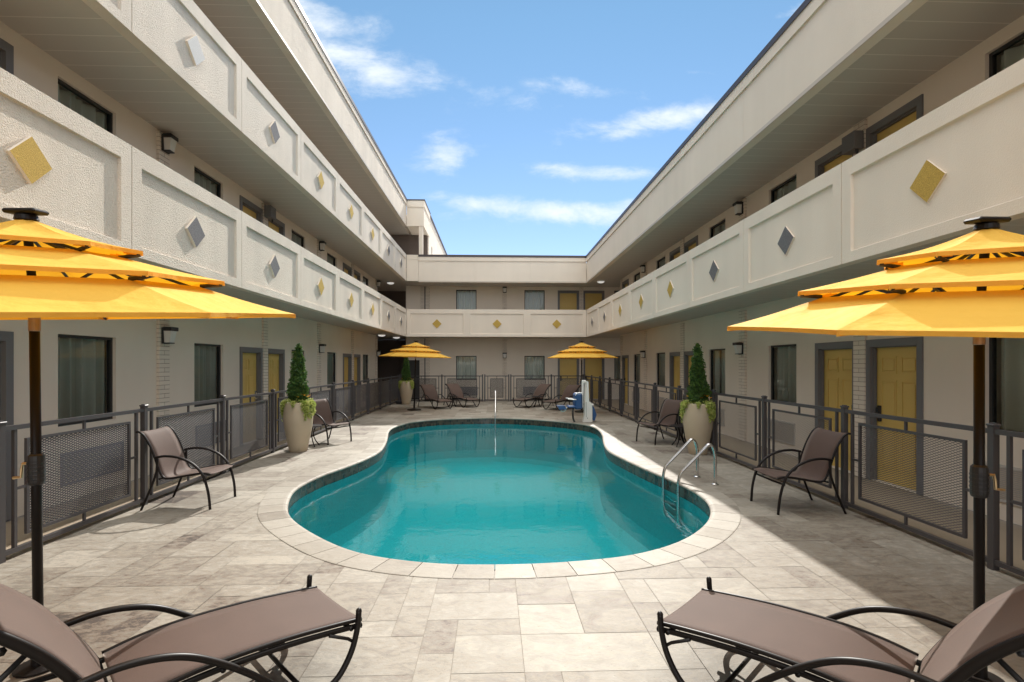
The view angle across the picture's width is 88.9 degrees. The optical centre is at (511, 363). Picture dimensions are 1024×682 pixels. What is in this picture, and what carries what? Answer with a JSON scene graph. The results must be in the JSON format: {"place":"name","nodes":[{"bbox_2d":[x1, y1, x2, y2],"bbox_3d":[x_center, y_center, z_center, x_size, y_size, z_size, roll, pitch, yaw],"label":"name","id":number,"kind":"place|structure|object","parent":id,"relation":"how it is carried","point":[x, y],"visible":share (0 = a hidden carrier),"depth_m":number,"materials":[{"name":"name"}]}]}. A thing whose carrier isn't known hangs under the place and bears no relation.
{"place":"outdoors","nodes":[
{"label":"outdoors","id":0,"kind":"place"},
{"bbox_2d":[0,400,1023,681],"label":"pool deck","id":1,"kind":"structure","parent":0,"point":[614,643],"depth_m":4.02,"materials":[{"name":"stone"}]},
{"bbox_2d":[0,208,295,678],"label":"patio umbrella","id":2,"kind":"object","parent":1,"relation":"on","point":[47,272],"visible":0.94,"depth_m":2.68,"materials":[{"name":"yellow fabric"}]},
{"bbox_2d":[0,574,361,681],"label":"sun lounger","id":3,"kind":"object","parent":1,"relation":"on","point":[187,645],"visible":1,"depth_m":2.50,"materials":[{"name":"brown fabric"}]},
{"bbox_2d":[135,425,235,510],"bbox_3d":[-3.948,1.244,6.362,0.871,0.923,0.644,0,0,-2],"label":"patio chair","id":4,"kind":"object","parent":1,"relation":"on","point":[169,454],"visible":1,"depth_m":6.33,"materials":[{"name":"brown fabric"}]},
{"bbox_2d":[0,374,399,563],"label":"pool fence","id":5,"kind":"object","parent":1,"relation":"on","point":[391,391],"visible":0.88,"depth_m":6.13,"materials":[{"name":"grey metal"}]},
{"bbox_2d":[283,402,312,452],"bbox_3d":[-4.136,1.222,10.108,0.540,0.955,0.540,0,0,-2],"label":"planter","id":6,"kind":"object","parent":1,"relation":"on","point":[297,428],"visible":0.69,"depth_m":9.91,"materials":[{"name":"beige ceramic"}]},
{"bbox_2d":[279,394,315,421],"bbox_3d":[-4.130,0.853,10.102,0.667,0.544,0.662,0,0,34],"label":"trailing plant","id":7,"kind":"object","parent":6,"relation":"in","point":[307,405],"visible":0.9,"depth_m":9.95,"materials":[{"name":"green plant"}]},
{"bbox_2d":[286,343,309,402],"bbox_3d":[-4.141,0.200,10.105,0.423,1.201,0.502,0,0,-2],"label":"topiary tree","id":8,"kind":"object","parent":6,"relation":"on","point":[297,385],"visible":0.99,"depth_m":10.02,"materials":[{"name":"green plant"}]},
{"bbox_2d":[311,424,321,446],"bbox_3d":[-4.170,1.491,10.787,0.456,0.433,0.456,0,0,-2],"label":"side table","id":9,"kind":"object","parent":1,"relation":"on","point":[316,425],"visible":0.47,"depth_m":10.74,"materials":[{"name":"black paint"}]},
{"bbox_2d":[308,398,351,444],"bbox_3d":[-4.025,1.244,11.393,0.871,0.923,0.644,0,0,34],"label":"patio chair","id":10,"kind":"object","parent":1,"relation":"on","point":[323,415],"visible":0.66,"depth_m":11.55,"materials":[{"name":"black paint"}]},
{"bbox_2d":[400,381,412,404],"bbox_3d":[-4.404,1.222,21.756,0.540,0.955,0.540,0,0,-2],"label":"planter","id":11,"kind":"object","parent":1,"relation":"on","point":[406,391],"visible":0.84,"depth_m":21.55,"materials":[{"name":"beige ceramic"}]},
{"bbox_2d":[401,357,410,381],"bbox_3d":[-4.402,0.200,21.762,0.423,1.201,0.502,0,0,-40],"label":"topiary tree","id":12,"kind":"object","parent":11,"relation":"on","point":[406,373],"visible":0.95,"depth_m":21.67,"materials":[{"name":"green plant"}]},
{"bbox_2d":[398,379,413,390],"bbox_3d":[-4.398,0.853,21.751,0.667,0.544,0.662,0,0,23],"label":"trailing plant","id":13,"kind":"object","parent":11,"relation":"in","point":[411,383],"visible":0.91,"depth_m":21.60,"materials":[{"name":"green plant"}]},
{"bbox_2d":[379,341,450,410],"bbox_3d":[-3.513,0.437,19.046,2.404,2.540,2.405,0,0,10],"label":"patio umbrella","id":14,"kind":"object","parent":1,"relation":"on","point":[415,350],"visible":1,"depth_m":18.58,"materials":[{"name":"yellow fabric"}]},
{"bbox_2d":[418,384,452,408],"bbox_3d":[-2.959,1.263,20.090,0.671,0.882,1.745,0,0,-35],"label":"sun lounger","id":15,"kind":"object","parent":1,"relation":"on","point":[430,394],"visible":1,"depth_m":20.33,"materials":[{"name":"brown fabric"}]},
{"bbox_2d":[448,395,456,406],"bbox_3d":[-2.364,1.491,20.678,0.456,0.433,0.456,0,0,-2],"label":"side table","id":16,"kind":"object","parent":1,"relation":"on","point":[450,396],"visible":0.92,"depth_m":20.60,"materials":[{"name":"black paint"}]},
{"bbox_2d":[444,383,479,407],"bbox_3d":[-2.021,1.263,20.871,0.671,0.882,1.745,0,0,-38],"label":"sun lounger","id":17,"kind":"object","parent":1,"relation":"on","point":[455,389],"visible":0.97,"depth_m":21.09,"materials":[{"name":"brown fabric"}]},
{"bbox_2d":[400,374,583,400],"bbox_3d":[-0.879,1.094,23.484,8.280,1.212,0.070,0,0,-2],"label":"pool fence","id":18,"kind":"object","parent":1,"relation":"on","point":[525,390],"visible":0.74,"depth_m":23.49,"materials":[{"name":"grey metal"}]},
{"bbox_2d":[494,390,496,435],"bbox_3d":[-0.519,1.526,16.396,0.100,1.349,1.172,0,0,-2],"label":"hand rail","id":19,"kind":"object","parent":1,"relation":"on","point":[495,415],"visible":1,"depth_m":15.86,"materials":[{"name":"silver metal"}]},
{"bbox_2d":[288,424,708,564],"bbox_3d":[-0.357,2.462,10.410,5.435,1.135,11.993,0,0,-2],"label":"pool basin","id":20,"kind":"object","parent":1,"relation":"in","point":[479,494],"visible":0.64,"depth_m":10.14,"materials":[{"name":"teal liquid"}]},
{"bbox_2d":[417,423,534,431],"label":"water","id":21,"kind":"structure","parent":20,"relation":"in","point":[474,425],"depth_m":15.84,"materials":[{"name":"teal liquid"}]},
{"bbox_2d":[288,419,709,516],"bbox_3d":[-0.357,1.817,10.410,5.435,0.155,11.993,0,0,-2],"label":"waterline tile","id":22,"kind":"object","parent":20,"relation":"attached to","point":[685,494],"visible":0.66,"depth_m":9.15,"materials":[{"name":"tile"}]},
{"bbox_2d":[257,417,740,579],"bbox_3d":[-0.357,1.719,10.409,6.035,0.050,12.593,0,0,-2],"label":"pool coping","id":23,"kind":"object","parent":1,"relation":"on","point":[721,525],"visible":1,"depth_m":5.00,"materials":[{"name":"stone"}]},
{"bbox_2d":[662,438,718,527],"bbox_3d":[2.574,1.717,7.568,0.632,1.196,0.601,0,0,-2],"label":"pool ladder","id":24,"kind":"object","parent":23,"relation":"attached to","point":[696,458],"visible":0.99,"depth_m":7.44,"materials":[{"name":"silver metal"}]},
{"bbox_2d":[513,384,553,407],"bbox_3d":[0.849,1.263,20.652,0.671,0.882,1.745,0,0,44],"label":"sun lounger","id":25,"kind":"object","parent":1,"relation":"on","point":[540,389],"visible":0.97,"depth_m":20.81,"materials":[{"name":"brown fabric"}]},
{"bbox_2d":[542,385,580,409],"bbox_3d":[1.919,1.263,19.676,0.671,0.882,1.745,0,0,43],"label":"sun lounger","id":26,"kind":"object","parent":1,"relation":"on","point":[569,391],"visible":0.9,"depth_m":19.88,"materials":[{"name":"brown fabric"}]},
{"bbox_2d":[556,380,596,421],"bbox_3d":[1.878,1.095,15.267,1.150,1.210,0.492,0,0,-2],"label":"pool lift","id":27,"kind":"object","parent":1,"relation":"on","point":[589,414],"visible":1,"depth_m":15.18,"materials":[{"name":"white paint"}]},
{"bbox_2d":[548,341,617,412],"bbox_3d":[2.444,0.454,18.300,2.389,2.492,2.389,0,0,-2],"label":"patio umbrella","id":28,"kind":"object","parent":1,"relation":"on","point":[581,350],"visible":0.97,"depth_m":17.74,"materials":[{"name":"yellow fabric"}]},
{"bbox_2d":[636,398,684,444],"bbox_3d":[3.230,1.244,11.330,0.871,0.923,0.644,0,0,-26],"label":"patio chair","id":29,"kind":"object","parent":1,"relation":"on","point":[668,413],"visible":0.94,"depth_m":11.41,"materials":[{"name":"black paint"}]},
{"bbox_2d":[669,424,685,446],"bbox_3d":[3.476,1.491,10.752,0.456,0.433,0.456,0,0,-2],"label":"side table","id":30,"kind":"object","parent":1,"relation":"on","point":[676,426],"visible":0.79,"depth_m":10.74,"materials":[{"name":"black paint"}]},
{"bbox_2d":[683,403,712,454],"bbox_3d":[3.499,1.222,9.832,0.540,0.955,0.540,0,0,-2],"label":"planter","id":31,"kind":"object","parent":1,"relation":"on","point":[697,426],"visible":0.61,"depth_m":9.63,"materials":[{"name":"beige ceramic"}]},
{"bbox_2d":[679,396,715,422],"bbox_3d":[3.502,0.853,9.825,0.662,0.544,0.667,0,0,-36],"label":"trailing plant","id":32,"kind":"object","parent":31,"relation":"in","point":[710,407],"visible":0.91,"depth_m":9.65,"materials":[{"name":"green plant"}]},
{"bbox_2d":[686,343,711,403],"bbox_3d":[3.504,0.200,9.828,0.502,1.201,0.423,0,0,-21],"label":"topiary tree","id":33,"kind":"object","parent":31,"relation":"on","point":[698,387],"visible":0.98,"depth_m":9.75,"materials":[{"name":"green plant"}]},
{"bbox_2d":[750,427,850,514],"bbox_3d":[3.397,1.244,6.186,0.871,0.923,0.644,0,0,-3],"label":"patio chair","id":34,"kind":"object","parent":1,"relation":"on","point":[816,456],"visible":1,"depth_m":6.17,"materials":[{"name":"brown fabric"}]},
{"bbox_2d":[584,374,1023,576],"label":"pool fence","id":35,"kind":"object","parent":1,"relation":"on","point":[993,431],"visible":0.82,"depth_m":5.50,"materials":[{"name":"grey metal"}]},
{"bbox_2d":[656,576,1023,681],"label":"sun lounger","id":36,"kind":"object","parent":1,"relation":"on","point":[966,648],"visible":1,"depth_m":2.47,"materials":[{"name":"brown fabric"}]},
{"bbox_2d":[727,216,1023,681],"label":"patio umbrella","id":37,"kind":"object","parent":1,"relation":"on","point":[971,284],"visible":0.91,"depth_m":2.54,"materials":[{"name":"yellow fabric"}]},
{"bbox_2d":[6,398,1023,576],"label":"walkway","id":38,"kind":"structure","parent":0,"point":[22,538],"depth_m":6.38,"materials":[{"name":"concrete"}]},
{"bbox_2d":[0,0,1023,525],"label":"motel building","id":39,"kind":"structure","parent":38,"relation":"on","point":[250,106],"depth_m":7.97,"materials":[{"name":"beige paint"}]},
{"bbox_2d":[0,331,13,520],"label":"door","id":40,"kind":"structure","parent":39,"relation":"in","point":[6,337],"depth_m":5.64,"materials":[{"name":"paint"}]},
{"bbox_2d":[0,38,13,74],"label":"door","id":41,"kind":"structure","parent":39,"relation":"in","point":[6,49],"depth_m":5.63,"materials":[{"name":"paint"}]},
{"bbox_2d":[58,334,112,426],"bbox_3d":[-5.642,0.205,6.786,0.193,1.130,0.960,0,0,-2],"label":"window","id":42,"kind":"structure","parent":39,"relation":"in","point":[80,358],"depth_m":6.90,"materials":[{"name":"black"}]},
{"bbox_2d":[58,78,112,133],"bbox_3d":[-5.642,-2.915,6.786,0.193,1.130,0.960,0,0,-2],"label":"window","id":43,"kind":"structure","parent":39,"relation":"in","point":[65,98],"depth_m":6.87,"materials":[{"name":"black glass"}]},
{"bbox_2d":[161,133,178,153],"bbox_3d":[-5.413,-3.473,8.261,0.160,0.265,0.200,0,0,-2],"label":"wall lamp","id":44,"kind":"object","parent":39,"relation":"attached to","point":[169,141],"visible":1,"depth_m":8.20,"materials":[{"name":"white glass"}]},
{"bbox_2d":[161,327,178,343],"bbox_3d":[-5.413,-0.443,8.261,0.160,0.265,0.200,0,0,-2],"label":"wall lamp","id":45,"kind":"object","parent":39,"relation":"attached to","point":[168,335],"visible":1,"depth_m":8.20,"materials":[{"name":"white glass"}]},
{"bbox_2d":[194,343,220,406],"bbox_3d":[-5.717,0.205,9.621,0.193,1.130,0.960,0,0,-2],"label":"window","id":46,"kind":"structure","parent":39,"relation":"in","point":[204,354],"depth_m":9.80,"materials":[{"name":"black glass"}]},
{"bbox_2d":[194,167,220,197],"bbox_3d":[-5.694,-2.915,9.622,0.146,1.130,0.960,0,0,-2],"label":"window","id":47,"kind":"structure","parent":39,"relation":"in","point":[199,180],"depth_m":9.73,"materials":[{"name":"black glass"}]},
{"bbox_2d":[240,347,262,443],"bbox_3d":[-5.675,0.675,11.255,0.152,2.045,1.020,0,0,-2],"label":"door","id":48,"kind":"structure","parent":39,"relation":"in","point":[251,359],"depth_m":11.40,"materials":[{"name":"paint"}]},
{"bbox_2d":[240,195,262,222],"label":"door","id":49,"kind":"structure","parent":39,"relation":"in","point":[246,206],"depth_m":11.32,"materials":[{"name":"paint"}]},
{"bbox_2d":[264,205,275,222],"bbox_3d":[-5.504,-3.395,11.873,0.176,0.330,0.280,0,0,-2],"label":"wall box","id":50,"kind":"object","parent":39,"relation":"attached to","point":[269,212],"visible":1,"depth_m":11.74,"materials":[{"name":"grey"}]},
{"bbox_2d":[268,348,284,434],"bbox_3d":[-5.708,0.675,12.470,0.152,2.045,1.020,0,0,-2],"label":"door","id":51,"kind":"structure","parent":39,"relation":"in","point":[276,357],"depth_m":12.72,"materials":[{"name":"paint"}]},
{"bbox_2d":[268,219,284,236],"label":"door","id":52,"kind":"structure","parent":39,"relation":"in","point":[277,225],"depth_m":12.72,"materials":[{"name":"paint"}]},
{"bbox_2d":[292,230,303,247],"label":"window","id":53,"kind":"structure","parent":39,"relation":"in","point":[300,241],"depth_m":14.24,"materials":[{"name":"black glass"}]},
{"bbox_2d":[319,241,325,250],"bbox_3d":[-5.609,-3.473,15.459,0.160,0.265,0.200,0,0,-2],"label":"wall lamp","id":54,"kind":"object","parent":39,"relation":"attached to","point":[322,244],"visible":1,"depth_m":15.39,"materials":[{"name":"white glass"}]},
{"bbox_2d":[319,344,325,352],"bbox_3d":[-5.609,-0.443,15.459,0.160,0.265,0.200,0,0,-2],"label":"wall lamp","id":55,"kind":"object","parent":39,"relation":"attached to","point":[322,348],"visible":1,"depth_m":15.39,"materials":[{"name":"white glass"}]},
{"bbox_2d":[327,352,334,387],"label":"window","id":56,"kind":"structure","parent":39,"relation":"in","point":[330,357],"depth_m":16.95,"materials":[{"name":"black glass"}]},
{"bbox_2d":[327,253,334,265],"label":"window","id":57,"kind":"structure","parent":39,"relation":"in","point":[332,261],"depth_m":16.95,"materials":[{"name":"black glass"}]},
{"bbox_2d":[343,353,351,410],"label":"door","id":58,"kind":"structure","parent":39,"relation":"in","point":[347,358],"depth_m":18.73,"materials":[{"name":"paint"}]},
{"bbox_2d":[343,262,351,275],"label":"door","id":59,"kind":"structure","parent":39,"relation":"in","point":[347,269],"depth_m":18.59,"materials":[{"name":"paint"}]},
{"bbox_2d":[354,354,360,407],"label":"door","id":60,"kind":"structure","parent":39,"relation":"in","point":[357,357],"depth_m":20.03,"materials":[{"name":"paint"}]},
{"bbox_2d":[354,270,360,281],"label":"door","id":61,"kind":"structure","parent":39,"relation":"in","point":[357,275],"depth_m":19.92,"materials":[{"name":"paint"}]},
{"bbox_2d":[363,355,367,382],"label":"window","id":62,"kind":"structure","parent":39,"relation":"in","point":[365,358],"depth_m":21.47,"materials":[{"name":"black glass"}]},
{"bbox_2d":[363,276,367,285],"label":"window","id":63,"kind":"structure","parent":39,"relation":"in","point":[365,282],"depth_m":21.44,"materials":[{"name":"black glass"}]},
{"bbox_2d":[409,360,419,399],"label":"service door","id":64,"kind":"structure","parent":39,"relation":"in","point":[412,362],"depth_m":24.69,"materials":[{"name":"black"}]},
{"bbox_2d":[456,356,475,379],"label":"window","id":65,"kind":"structure","parent":39,"relation":"in","point":[465,365],"depth_m":24.78,"materials":[{"name":"white"}]},
{"bbox_2d":[456,290,475,308],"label":"window","id":66,"kind":"structure","parent":39,"relation":"in","point":[465,299],"depth_m":24.78,"materials":[{"name":"white fabric"}]},
{"bbox_2d":[524,356,544,379],"bbox_3d":[1.066,0.205,24.896,0.960,1.130,0.193,0,0,-2],"label":"window","id":67,"kind":"structure","parent":39,"relation":"in","point":[533,365],"depth_m":24.89,"materials":[{"name":"white glass"}]},
{"bbox_2d":[524,290,544,309],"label":"window","id":68,"kind":"structure","parent":39,"relation":"in","point":[533,299],"depth_m":24.89,"materials":[{"name":"white"}]},
{"bbox_2d":[558,358,578,398],"bbox_3d":[2.678,0.675,24.866,1.020,2.045,0.152,0,0,-2],"label":"door","id":69,"kind":"structure","parent":39,"relation":"in","point":[568,366],"depth_m":24.89,"materials":[{"name":"paint"}]},
{"bbox_2d":[558,290,578,309],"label":"door","id":70,"kind":"structure","parent":39,"relation":"in","point":[567,299],"depth_m":24.89,"materials":[{"name":"paint"}]},
{"bbox_2d":[583,358,603,398],"bbox_3d":[3.888,0.675,24.910,1.020,2.045,0.152,0,0,-2],"label":"door","id":71,"kind":"structure","parent":39,"relation":"in","point":[593,366],"depth_m":24.93,"materials":[{"name":"paint"}]},
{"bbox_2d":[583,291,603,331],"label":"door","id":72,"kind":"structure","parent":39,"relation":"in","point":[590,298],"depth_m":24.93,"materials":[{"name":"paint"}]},
{"bbox_2d":[614,356,619,379],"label":"window","id":73,"kind":"structure","parent":39,"relation":"in","point":[616,360],"depth_m":25.03,"materials":[{"name":"black glass"}]},
{"bbox_2d":[622,355,628,404],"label":"door","id":74,"kind":"structure","parent":39,"relation":"in","point":[625,358],"depth_m":22.02,"materials":[{"name":"paint"}]},
{"bbox_2d":[622,279,628,288],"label":"door","id":75,"kind":"structure","parent":39,"relation":"in","point":[626,283],"depth_m":21.94,"materials":[{"name":"paint"}]},
{"bbox_2d":[634,354,639,382],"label":"window","id":76,"kind":"structure","parent":39,"relation":"in","point":[638,355],"depth_m":20.40,"materials":[{"name":"black glass"}]},
{"bbox_2d":[634,272,639,281],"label":"window","id":77,"kind":"structure","parent":39,"relation":"in","point":[638,276],"depth_m":20.40,"materials":[{"name":"black glass"}]},
{"bbox_2d":[640,265,644,272],"bbox_3d":[4.728,-3.422,18.902,0.160,0.265,0.200,0,0,-2],"label":"wall lamp","id":78,"kind":"object","parent":39,"relation":"attached to","point":[642,267],"visible":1,"depth_m":18.84,"materials":[{"name":"white glass"}]},
{"bbox_2d":[640,351,644,357],"bbox_3d":[4.728,-0.333,18.902,0.160,0.265,0.200,0,0,-2],"label":"wall lamp","id":79,"kind":"object","parent":39,"relation":"attached to","point":[642,353],"visible":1,"depth_m":18.84,"materials":[{"name":"white glass"}]},
{"bbox_2d":[657,352,664,385],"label":"window","id":80,"kind":"structure","parent":39,"relation":"in","point":[662,355],"depth_m":17.59,"materials":[{"name":"black glass"}]},
{"bbox_2d":[657,257,664,268],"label":"window","id":81,"kind":"structure","parent":39,"relation":"in","point":[662,261],"depth_m":17.52,"materials":[{"name":"black glass"}]},
{"bbox_2d":[669,352,679,399],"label":"door","id":82,"kind":"structure","parent":39,"relation":"in","point":[674,357],"depth_m":16.19,"materials":[{"name":"paint"}]},
{"bbox_2d":[669,246,679,261],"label":"door","id":83,"kind":"structure","parent":39,"relation":"in","point":[675,253],"depth_m":16.03,"materials":[{"name":"paint"}]},
{"bbox_2d":[684,351,693,400],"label":"door","id":84,"kind":"structure","parent":39,"relation":"in","point":[687,354],"depth_m":15.03,"materials":[{"name":"paint"}]},
{"bbox_2d":[684,235,697,252],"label":"door","id":85,"kind":"structure","parent":39,"relation":"in","point":[692,243],"depth_m":14.68,"materials":[{"name":"paint"}]},
{"bbox_2d":[710,349,724,393],"bbox_3d":[5.210,0.205,12.936,0.193,1.130,0.960,0,0,-2],"label":"window","id":86,"kind":"structure","parent":39,"relation":"in","point":[719,353],"depth_m":13.08,"materials":[{"name":"black glass"}]},
{"bbox_2d":[710,219,724,237],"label":"window","id":87,"kind":"structure","parent":39,"relation":"in","point":[721,228],"depth_m":13.08,"materials":[{"name":"black"}]},
{"bbox_2d":[732,201,742,215],"bbox_3d":[4.993,-3.422,11.537,0.160,0.265,0.200,0,0,-2],"label":"wall lamp","id":88,"kind":"object","parent":39,"relation":"attached to","point":[737,206],"visible":1,"depth_m":11.47,"materials":[{"name":"black metal"}]},
{"bbox_2d":[732,342,742,354],"bbox_3d":[4.993,-0.333,11.537,0.160,0.265,0.200,0,0,-2],"label":"wall lamp","id":89,"kind":"object","parent":39,"relation":"attached to","point":[738,347],"visible":1,"depth_m":11.47,"materials":[{"name":"white glass"}]},
{"bbox_2d":[771,344,795,402],"bbox_3d":[5.315,0.205,10.017,0.193,1.130,0.960,0,0,-2],"label":"window","id":90,"kind":"structure","parent":39,"relation":"in","point":[786,354],"depth_m":10.13,"materials":[{"name":"black glass"}]},
{"bbox_2d":[771,175,795,202],"bbox_3d":[5.315,-2.915,10.017,0.193,1.130,0.960,0,0,-2],"label":"window","id":91,"kind":"structure","parent":39,"relation":"in","point":[791,186],"depth_m":10.13,"materials":[{"name":"black"}]},
{"bbox_2d":[815,341,852,470],"bbox_3d":[5.284,0.675,8.445,0.152,2.045,1.020,0,0,-2],"label":"door","id":92,"kind":"structure","parent":39,"relation":"in","point":[833,360],"depth_m":8.58,"materials":[{"name":"paint"}]},
{"bbox_2d":[815,144,852,177],"bbox_3d":[5.284,-2.444,8.445,0.152,2.045,1.020,0,0,-2],"label":"door","id":93,"kind":"structure","parent":39,"relation":"in","point":[835,157],"depth_m":8.62,"materials":[{"name":"paint"}]},
{"bbox_2d":[842,130,863,154],"bbox_3d":[5.119,-3.275,7.839,0.176,0.330,0.280,0,0,-2],"label":"wall box","id":94,"kind":"object","parent":39,"relation":"attached to","point":[852,142],"visible":1,"depth_m":7.73,"materials":[{"name":"grey"}]},
{"bbox_2d":[866,337,923,495],"bbox_3d":[5.328,0.675,7.226,0.152,2.045,1.020,0,0,-2],"label":"door","id":95,"kind":"structure","parent":39,"relation":"in","point":[894,366],"depth_m":7.27,"materials":[{"name":"paint"}]},
{"bbox_2d":[866,94,923,148],"bbox_3d":[5.328,-2.444,7.226,0.152,2.045,1.020,0,0,-2],"label":"door","id":96,"kind":"structure","parent":39,"relation":"in","point":[913,110],"depth_m":7.22,"materials":[{"name":"paint"}]},
{"bbox_2d":[989,337,1023,432],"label":"window","id":97,"kind":"structure","parent":39,"relation":"in","point":[1012,349],"depth_m":5.72,"materials":[{"name":"black glass"}]},
{"bbox_2d":[989,33,1023,77],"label":"window","id":98,"kind":"structure","parent":39,"relation":"in","point":[1011,56],"depth_m":5.72,"materials":[{"name":"black"}]},
{"bbox_2d":[298,0,804,262],"label":"sky","id":99,"kind":"structure","parent":0,"point":[522,127],"materials":[{"name":"blue"}]}
]}

